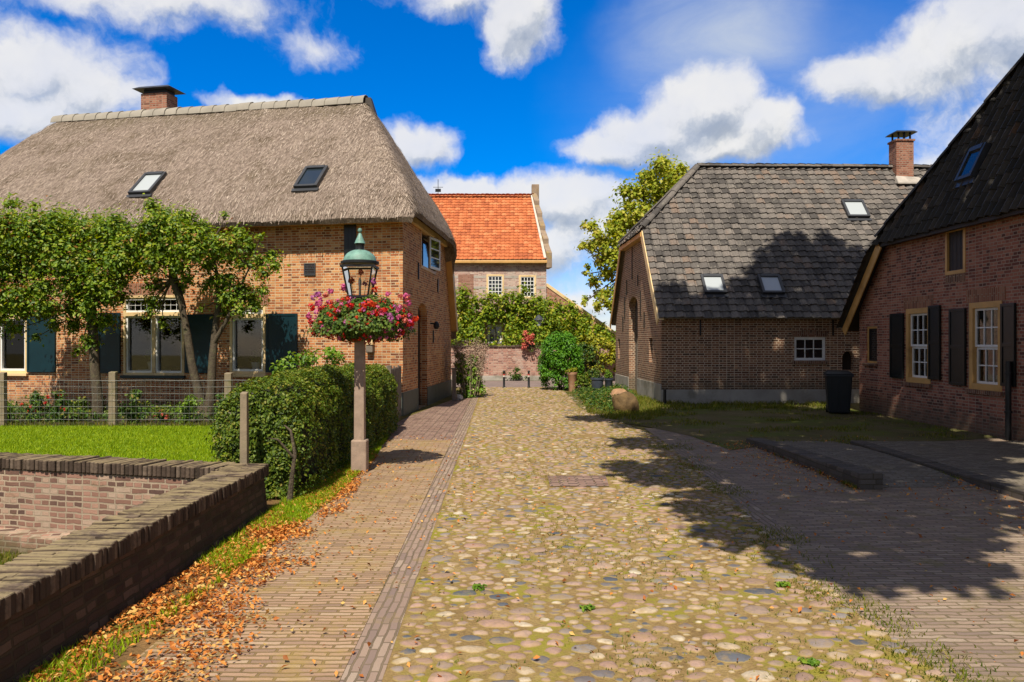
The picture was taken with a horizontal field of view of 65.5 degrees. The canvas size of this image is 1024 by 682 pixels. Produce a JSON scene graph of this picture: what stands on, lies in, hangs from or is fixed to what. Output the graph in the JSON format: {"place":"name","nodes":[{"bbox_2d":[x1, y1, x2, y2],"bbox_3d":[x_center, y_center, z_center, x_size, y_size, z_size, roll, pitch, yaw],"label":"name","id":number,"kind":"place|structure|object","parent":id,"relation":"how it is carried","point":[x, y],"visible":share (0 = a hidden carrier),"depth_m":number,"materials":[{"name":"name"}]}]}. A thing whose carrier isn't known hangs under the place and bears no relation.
{"place":"outdoors","nodes":[
{"label":"outdoors","id":0,"kind":"place"},
{"bbox_2d":[0,549,28,564],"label":"hollow grass","id":1,"kind":"structure","parent":0,"point":[8,556],"depth_m":8.44,"materials":[{"name":"green plant"}]},
{"bbox_2d":[7,408,215,426],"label":"flower bed soil","id":2,"kind":"structure","parent":0,"point":[121,419],"depth_m":17.59,"materials":[{"name":"brown soil"}]},
{"bbox_2d":[7,399,21,422],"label":"bed plant","id":3,"kind":"object","parent":2,"relation":"on","point":[10,410],"visible":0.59,"depth_m":17.20,"materials":[{"name":"green plant"}]},
{"bbox_2d":[19,390,47,421],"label":"bed plant","id":4,"kind":"object","parent":2,"relation":"on","point":[34,399],"visible":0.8,"depth_m":17.54,"materials":[{"name":"green plant"}]},
{"bbox_2d":[43,389,74,422],"bbox_3d":[-9.955,1.435,17.436,0.650,0.749,0.748,0,0,0],"label":"bed plant","id":5,"kind":"object","parent":2,"relation":"on","point":[61,401],"visible":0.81,"depth_m":17.40,"materials":[{"name":"green plant"}]},
{"bbox_2d":[0,192,147,418],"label":"fruit tree","id":6,"kind":"object","parent":2,"relation":"on","point":[61,243],"visible":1,"depth_m":17.66,"materials":[{"name":"green plant"}]},
{"bbox_2d":[64,396,91,421],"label":"bed plant","id":7,"kind":"object","parent":2,"relation":"on","point":[82,402],"visible":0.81,"depth_m":17.62,"materials":[{"name":"green plant"}]},
{"bbox_2d":[5,420,224,426],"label":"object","id":8,"kind":"structure","parent":2,"relation":"on","point":[107,423],"depth_m":16.57,"materials":[{"name":"plant"}]},
{"bbox_2d":[8,395,234,423],"bbox_3d":[-8.949,1.564,18.888,11.154,0.497,3.851,0,0,0],"label":"bed ground cover","id":9,"kind":"object","parent":2,"relation":"on","point":[89,409],"visible":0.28,"depth_m":17.72,"materials":[{"name":"green plant"}]},
{"bbox_2d":[0,371,254,426],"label":"wire fence","id":10,"kind":"object","parent":2,"relation":"on","point":[112,380],"visible":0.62,"depth_m":16.54,"materials":[{"name":"grey metal"}]},
{"bbox_2d":[118,389,146,423],"bbox_3d":[-8.189,1.423,17.127,0.609,0.764,0.620,0,0,-42],"label":"bed plant","id":11,"kind":"object","parent":2,"relation":"on","point":[134,398],"visible":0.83,"depth_m":17.08,"materials":[{"name":"green plant"}]},
{"bbox_2d":[141,401,173,422],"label":"bed plant","id":12,"kind":"object","parent":2,"relation":"on","point":[163,414],"visible":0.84,"depth_m":17.37,"materials":[{"name":"green plant"}]},
{"bbox_2d":[175,394,204,423],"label":"bed plant","id":13,"kind":"object","parent":2,"relation":"on","point":[187,403],"visible":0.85,"depth_m":17.16,"materials":[{"name":"green plant"}]},
{"bbox_2d":[108,193,289,418],"bbox_3d":[-7.154,-0.744,18.223,4.224,5.292,2.792,0,0,0],"label":"fruit tree","id":14,"kind":"object","parent":2,"relation":"on","point":[176,234],"visible":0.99,"depth_m":18.02,"materials":[{"name":"green plant"}]},
{"bbox_2d":[213,392,223,418],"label":"bed plant","id":15,"kind":"object","parent":2,"relation":"on","point":[220,398],"visible":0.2,"depth_m":17.41,"materials":[{"name":"green plant"}]},
{"bbox_2d":[269,346,344,374],"bbox_3d":[-4.273,0.842,16.501,1.550,1.471,0.789,0,0,0],"label":"leafy plant","id":16,"kind":"object","parent":2,"relation":"on","point":[331,356],"visible":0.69,"depth_m":16.41,"materials":[{"name":"green plant"}]},
{"bbox_2d":[0,424,231,461],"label":"lawn","id":17,"kind":"structure","parent":0,"point":[119,441],"depth_m":13.50,"materials":[{"name":"plant"}]},
{"bbox_2d":[13,431,389,681],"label":"verge","id":18,"kind":"structure","parent":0,"point":[141,646],"depth_m":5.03,"materials":[{"name":"green plant"}]},
{"bbox_2d":[266,420,296,501],"bbox_3d":[-2.541,1.349,8.895,0.301,0.910,0.379,0,0,0],"label":"bare stem","id":19,"kind":"object","parent":18,"relation":"on","point":[291,483],"visible":0.89,"depth_m":8.84,"materials":[{"name":"brown plant"}]},
{"bbox_2d":[340,228,378,472],"bbox_3d":[-2.090,0.135,10.940,0.520,3.371,0.520,0,0,0],"label":"lantern post","id":20,"kind":"object","parent":18,"relation":"on","point":[359,257],"visible":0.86,"depth_m":10.87,"materials":[{"name":"beige stone"}]},
{"bbox_2d":[306,269,418,344],"bbox_3d":[-2.044,-0.460,10.910,1.549,1.033,1.337,0,0,0],"label":"flower basket","id":21,"kind":"object","parent":20,"relation":"hanging from","point":[336,321],"visible":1,"depth_m":10.61,"materials":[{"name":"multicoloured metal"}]},
{"bbox_2d":[386,365,400,424],"bbox_3d":[-2.602,1.160,17.604,0.108,1.320,2.759,0,0,-4],"label":"plank fence","id":22,"kind":"object","parent":18,"relation":"on","point":[395,371],"visible":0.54,"depth_m":18.24,"materials":[{"name":"grey wood"}]},
{"bbox_2d":[110,439,451,681],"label":"sidewalk","id":23,"kind":"structure","parent":0,"point":[285,594],"depth_m":5.70,"materials":[{"name":"brick"}]},
{"bbox_2d":[389,398,470,439],"bbox_3d":[-1.820,1.794,19.700,1.461,0.001,10.600,0,0,0],"label":"paved apron","id":24,"kind":"object","parent":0,"point":[437,421],"visible":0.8,"depth_m":17.53,"materials":[{"name":"brick"}]},
{"bbox_2d":[451,368,456,400],"bbox_3d":[-1.732,1.310,23.810,0.150,1.020,0.150,0,0,0],"label":"gate post","id":25,"kind":"object","parent":24,"relation":"on","point":[453,384],"visible":0.9,"depth_m":23.75,"materials":[{"name":"grey wood"}]},
{"bbox_2d":[456,394,462,399],"bbox_3d":[-1.602,1.715,24.219,0.237,0.191,0.204,0,0,0],"label":"stone","id":26,"kind":"object","parent":24,"relation":"on","point":[459,397],"visible":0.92,"depth_m":24.15,"materials":[{"name":"grey stone"}]},
{"bbox_2d":[1,387,858,681],"bbox_3d":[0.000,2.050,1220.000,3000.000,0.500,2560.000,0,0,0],"label":"ground","id":27,"kind":"structure","parent":0,"point":[643,429],"depth_m":19.11,"materials":[{"name":"green plant"}]},
{"bbox_2d":[0,452,268,681],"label":"brick wall","id":28,"kind":"structure","parent":27,"relation":"on","point":[102,541],"depth_m":6.30,"materials":[{"name":"brick"}]},
{"bbox_2d":[0,85,457,415],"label":"thatched farmhouse","id":29,"kind":"object","parent":27,"relation":"on","point":[309,187],"visible":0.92,"depth_m":20.88,"materials":[{"name":"brick"}]},
{"bbox_2d":[0,316,28,375],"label":"window","id":30,"kind":"structure","parent":29,"relation":"in","point":[13,358],"depth_m":21.35,"materials":[{"name":"beige paint"}]},
{"bbox_2d":[144,348,150,368],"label":"potted plant","id":31,"kind":"object","parent":29,"relation":"on","point":[148,352],"visible":0.57,"depth_m":20.80,"materials":[{"name":"green plant"}]},
{"bbox_2d":[120,295,185,378],"bbox_3d":[-9.189,-0.111,20.458,1.835,2.131,0.240,0,0,11],"label":"window","id":32,"kind":"structure","parent":29,"relation":"in","point":[155,372],"depth_m":20.44,"materials":[{"name":"beige paint"}]},
{"bbox_2d":[230,306,266,376],"bbox_3d":[-6.606,0.006,19.936,1.059,1.775,0.240,0,0,11],"label":"window","id":33,"kind":"structure","parent":29,"relation":"in","point":[261,315],"depth_m":19.89,"materials":[{"name":"beige paint"}]},
{"bbox_2d":[249,349,261,368],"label":"potted plant","id":34,"kind":"object","parent":29,"relation":"on","point":[256,365],"visible":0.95,"depth_m":20.27,"materials":[{"name":"green plant"}]},
{"bbox_2d":[418,308,419,404],"bbox_3d":[-2.641,0.376,21.588,0.060,2.808,1.286,0,0,5],"label":"door","id":35,"kind":"structure","parent":29,"relation":"in","point":[418,308],"depth_m":22.16,"materials":[{"name":"brown wood"}]},
{"bbox_2d":[421,230,439,274],"bbox_3d":[-2.335,-2.513,22.444,0.314,1.124,2.323,0,0,5],"label":"window","id":36,"kind":"structure","parent":29,"relation":"in","point":[430,246],"depth_m":22.66,"materials":[{"name":"paint"}]},
{"bbox_2d":[240,392,248,463],"bbox_3d":[-2.904,1.176,8.640,0.084,1.249,0.080,0,0,0],"label":"wooden post","id":37,"kind":"object","parent":27,"relation":"on","point":[244,427],"visible":0.56,"depth_m":8.60,"materials":[{"name":"grey wood"}]},
{"bbox_2d":[204,362,400,499],"bbox_3d":[-2.862,1.081,12.500,1.282,1.474,7.190,0,0,0],"label":"hedge","id":38,"kind":"object","parent":27,"relation":"on","point":[311,408],"visible":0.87,"depth_m":9.43,"materials":[{"name":"green plant"}]},
{"bbox_2d":[340,396,478,681],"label":"gutter strip","id":39,"kind":"object","parent":27,"relation":"on","point":[381,629],"visible":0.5,"depth_m":5.78,"materials":[{"name":"brick"}]},
{"bbox_2d":[448,337,488,397],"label":"hollyhocks","id":40,"kind":"object","parent":27,"relation":"on","point":[469,374],"visible":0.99,"depth_m":25.17,"materials":[{"name":"green plant"}]},
{"bbox_2d":[451,282,615,346],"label":"climbing vine","id":41,"kind":"object","parent":27,"relation":"on","point":[554,319],"visible":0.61,"depth_m":40.08,"materials":[{"name":"green plant"}]},
{"bbox_2d":[451,345,615,380],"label":"garden wall","id":42,"kind":"structure","parent":27,"relation":"on","point":[500,359],"depth_m":36.20,"materials":[{"name":"brick"}]},
{"bbox_2d":[518,330,539,351],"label":"hanging flowers","id":43,"kind":"object","parent":42,"relation":"hanging from","point":[527,343],"visible":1,"depth_m":35.92,"materials":[{"name":"red plant"}]},
{"bbox_2d":[534,315,543,338],"bbox_3d":[1.259,0.282,37.600,0.483,3.036,0.483,0,0,0],"label":"street lantern","id":44,"kind":"object","parent":27,"relation":"on","point":[539,320],"visible":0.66,"depth_m":37.48,"materials":[{"name":"black metal"}]},
{"bbox_2d":[565,368,577,390],"bbox_3d":[2.137,1.372,28.505,0.412,0.857,0.408,0,0,-23],"label":"tall pot","id":45,"kind":"object","parent":27,"relation":"on","point":[572,374],"visible":0.98,"depth_m":28.37,"materials":[{"name":"ceramic"}]},
{"bbox_2d":[574,147,689,314],"bbox_3d":[6.858,-3.895,40.252,7.162,11.629,5.194,0,0,10],"label":"lime tree","id":46,"kind":"object","parent":27,"relation":"on","point":[618,225],"visible":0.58,"depth_m":39.36,"materials":[{"name":"green plant"}]},
{"bbox_2d":[609,130,931,403],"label":"tiled barn","id":47,"kind":"structure","parent":27,"relation":"on","point":[734,282],"depth_m":24.23,"materials":[{"name":"brick"}]},
{"bbox_2d":[635,300,637,389],"bbox_3d":[4.401,0.133,27.374,0.070,3.295,1.648,0,0,-2],"label":"door","id":48,"kind":"structure","parent":47,"relation":"in","point":[636,305],"depth_m":27.94,"materials":[{"name":"brown wood"}]},
{"bbox_2d":[794,337,824,359],"bbox_3d":[8.615,0.226,23.095,0.914,0.678,0.090,0,0,-2],"label":"window","id":49,"kind":"structure","parent":47,"relation":"in","point":[805,348],"depth_m":23.08,"materials":[{"name":"white paint"}]},
{"bbox_2d":[836,53,1023,440],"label":"brick house","id":50,"kind":"structure","parent":27,"relation":"on","point":[933,312],"depth_m":16.32,"materials":[{"name":"brick"}]},
{"bbox_2d":[863,326,877,365],"bbox_3d":[8.944,0.128,19.752,0.190,0.980,0.650,0,0,-2],"label":"window","id":51,"kind":"structure","parent":50,"relation":"in","point":[872,331],"depth_m":19.82,"materials":[{"name":"glass"}]},
{"bbox_2d":[902,307,931,387],"bbox_3d":[9.041,0.139,17.613,0.235,1.735,1.118,0,0,-2],"label":"window","id":52,"kind":"structure","parent":50,"relation":"in","point":[916,318],"depth_m":17.73,"materials":[{"name":"paint"}]},
{"bbox_2d":[965,300,1003,395],"bbox_3d":[9.085,0.133,15.231,0.180,1.774,1.123,0,0,-2],"label":"window","id":53,"kind":"structure","parent":50,"relation":"in","point":[984,317],"depth_m":15.34,"materials":[{"name":"paint"}]},
{"bbox_2d":[0,0,1023,330],"label":"sky","id":54,"kind":"structure","parent":0,"point":[568,98],"materials":[{"name":"blue"}]},
{"bbox_2d":[428,184,615,345],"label":"orange roofed house","id":55,"kind":"structure","parent":0,"point":[501,241],"depth_m":41.53,"materials":[{"name":"orange tile"}]},
{"bbox_2d":[458,274,473,294],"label":"bricked window","id":56,"kind":"structure","parent":55,"relation":"in","point":[462,278],"depth_m":40.99,"materials":[{"name":"red brick"}]},
{"bbox_2d":[486,274,503,297],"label":"window","id":57,"kind":"structure","parent":55,"relation":"in","point":[496,281],"depth_m":41.01,"materials":[{"name":"beige paint"}]},
{"bbox_2d":[488,325,501,342],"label":"window","id":58,"kind":"structure","parent":55,"relation":"in","point":[492,334],"depth_m":41.14,"materials":[{"name":"white paint"}]},
{"bbox_2d":[519,275,535,297],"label":"window","id":59,"kind":"structure","parent":55,"relation":"in","point":[530,280],"depth_m":41.01,"materials":[{"name":"beige paint"}]},
{"bbox_2d":[456,381,614,386],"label":"cross lane","id":60,"kind":"structure","parent":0,"point":[511,383],"depth_m":32.85,"materials":[{"name":"stone"}]},
{"bbox_2d":[502,366,527,380],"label":"wall plant","id":61,"kind":"object","parent":60,"relation":"on","point":[515,375],"depth_m":35.81,"materials":[{"name":"green plant"}]},
{"bbox_2d":[578,342,599,385],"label":"green shrub","id":62,"kind":"object","parent":60,"relation":"on","point":[588,353],"visible":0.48,"depth_m":31.13,"materials":[{"name":"green plant"}]},
{"bbox_2d":[582,330,615,375],"bbox_3d":[3.878,0.674,35.502,2.071,2.322,1.521,0,0,0],"label":"yellow shrub","id":63,"kind":"object","parent":60,"relation":"on","point":[593,340],"visible":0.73,"depth_m":35.31,"materials":[{"name":"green plant"}]},
{"bbox_2d":[382,387,955,681],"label":"street","id":64,"kind":"structure","parent":0,"point":[575,661],"depth_m":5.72,"materials":[{"name":"beige stone"}]},
{"bbox_2d":[472,583,486,590],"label":"weed","id":65,"kind":"object","parent":64,"relation":"on","point":[477,586],"visible":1,"depth_m":5.73,"materials":[{"name":"green plant"}]},
{"bbox_2d":[502,370,505,387],"bbox_3d":[-0.307,1.475,30.585,0.116,0.690,0.116,0,0,0],"label":"bollard","id":66,"kind":"object","parent":64,"relation":"on","point":[503,379],"visible":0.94,"depth_m":30.55,"materials":[{"name":"black metal"}]},
{"bbox_2d":[527,370,529,387],"bbox_3d":[0.644,1.475,30.585,0.116,0.690,0.116,0,0,0],"label":"bollard","id":67,"kind":"object","parent":64,"relation":"on","point":[528,371],"visible":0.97,"depth_m":30.55,"materials":[{"name":"black metal"}]},
{"bbox_2d":[537,331,584,390],"bbox_3d":[1.810,0.721,29.399,1.804,2.224,1.787,0,0,0],"label":"round bush","id":68,"kind":"object","parent":64,"relation":"on","point":[561,359],"visible":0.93,"depth_m":28.93,"materials":[{"name":"green plant"}]},
{"bbox_2d":[547,475,608,485],"bbox_3d":[0.856,1.784,10.182,0.775,0.001,0.770,0,0,0],"label":"brick inset","id":69,"kind":"object","parent":64,"relation":"on","point":[585,480],"visible":1,"depth_m":10.18,"materials":[{"name":"brick"}]},
{"bbox_2d":[579,604,595,611],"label":"weed","id":70,"kind":"object","parent":64,"relation":"on","point":[587,606],"visible":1,"depth_m":5.29,"materials":[{"name":"green plant"}]},
{"bbox_2d":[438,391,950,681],"bbox_3d":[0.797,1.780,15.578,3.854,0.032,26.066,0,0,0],"label":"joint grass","id":71,"kind":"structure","parent":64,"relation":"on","point":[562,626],"depth_m":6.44,"materials":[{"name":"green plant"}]},
{"bbox_2d":[776,581,790,586],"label":"weed","id":72,"kind":"object","parent":64,"relation":"on","point":[782,583],"visible":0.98,"depth_m":5.79,"materials":[{"name":"green plant"}]},
{"bbox_2d":[797,656,819,665],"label":"weed","id":73,"kind":"object","parent":64,"relation":"on","point":[812,661],"visible":1,"depth_m":4.39,"materials":[{"name":"green plant"}]},
{"bbox_2d":[565,391,995,449],"bbox_3d":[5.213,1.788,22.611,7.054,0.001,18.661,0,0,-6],"label":"grass patch","id":74,"kind":"object","parent":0,"point":[732,431],"visible":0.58,"depth_m":16.65,"materials":[{"name":"green plant"}]},
{"bbox_2d":[574,372,590,389],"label":"grey shrub","id":75,"kind":"object","parent":74,"relation":"on","point":[581,380],"visible":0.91,"depth_m":27.91,"materials":[{"name":"green plant"}]},
{"bbox_2d":[591,366,604,390],"bbox_3d":[2.924,1.304,27.258,0.472,0.992,0.465,0,0,43],"label":"glazed pot","id":76,"kind":"object","parent":74,"relation":"on","point":[596,380],"visible":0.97,"depth_m":27.11,"materials":[{"name":"ceramic"}]},
{"bbox_2d":[572,383,636,412],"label":"border weeds","id":77,"kind":"object","parent":74,"relation":"on","point":[607,399],"visible":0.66,"depth_m":23.73,"materials":[{"name":"green plant"}]},
{"bbox_2d":[604,370,612,390],"bbox_3d":[3.415,1.403,28.099,0.316,0.793,0.355,0,0,17],"label":"glazed pot","id":78,"kind":"object","parent":74,"relation":"on","point":[608,380],"visible":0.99,"depth_m":27.98,"materials":[{"name":"ceramic"}]},
{"bbox_2d":[608,388,626,396],"bbox_3d":[3.194,1.613,23.764,0.566,0.395,0.538,0,0,-21],"label":"boulder","id":79,"kind":"object","parent":74,"relation":"on","point":[616,391],"visible":0.38,"depth_m":23.65,"materials":[{"name":"beige stone"}]},
{"bbox_2d":[612,392,639,412],"bbox_3d":[2.837,1.536,19.899,0.672,0.548,0.581,0,0,0],"label":"boulder","id":80,"kind":"object","parent":74,"relation":"on","point":[625,401],"visible":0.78,"depth_m":19.68,"materials":[{"name":"beige stone"}]},
{"bbox_2d":[582,385,826,419],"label":"border grass","id":81,"kind":"structure","parent":74,"relation":"on","point":[658,405],"depth_m":21.08,"materials":[{"name":"green plant"}]},
{"bbox_2d":[823,370,853,412],"bbox_3d":[8.081,1.265,19.719,0.648,1.069,0.824,0,0,18],"label":"wheelie bin","id":82,"kind":"object","parent":74,"relation":"on","point":[838,385],"visible":1,"depth_m":19.40,"materials":[{"name":"plastic"}]},
{"bbox_2d":[645,428,1023,681],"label":"forecourt","id":83,"kind":"structure","parent":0,"point":[884,567],"depth_m":6.82,"materials":[{"name":"brick"}]},
{"bbox_2d":[23,435,1023,681],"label":"fallen leaves","id":84,"kind":"object","parent":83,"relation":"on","point":[279,535],"visible":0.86,"depth_m":5.51,"materials":[{"name":"orange plant"}]},
{"bbox_2d":[667,443,794,538],"bbox_3d":[2.664,1.789,10.599,0.264,0.001,6.820,0,0,3],"label":"forecourt edging","id":85,"kind":"object","parent":83,"relation":"on","point":[757,511],"visible":0.96,"depth_m":8.99,"materials":[{"name":"brick"}]},
{"bbox_2d":[746,438,882,488],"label":"raised kerb","id":86,"kind":"structure","parent":83,"relation":"on","point":[860,477],"depth_m":10.68,"materials":[{"name":"brick"}]},
{"bbox_2d":[645,436,1019,681],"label":"edge grass","id":87,"kind":"structure","parent":83,"relation":"on","point":[890,630],"depth_m":5.28,"materials":[{"name":"green plant"}]},
{"bbox_2d":[748,440,958,488],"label":"kerb grass","id":88,"kind":"structure","parent":83,"relation":"on","point":[843,482],"depth_m":10.24,"materials":[{"name":"green plant"}]},
{"bbox_2d":[850,440,1023,500],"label":"terrace kerb","id":89,"kind":"structure","parent":83,"relation":"on","point":[1013,490],"depth_m":10.26,"materials":[{"name":"brick"}]},
{"bbox_2d":[867,441,1023,485],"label":"terrace","id":90,"kind":"structure","parent":83,"relation":"on","point":[1002,460],"depth_m":11.96,"materials":[{"name":"grey brick"}]},
{"bbox_2d":[775,441,977,486],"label":"raised paving","id":91,"kind":"structure","parent":0,"point":[898,472],"depth_m":11.08,"materials":[{"name":"grey brick"}]}
]}

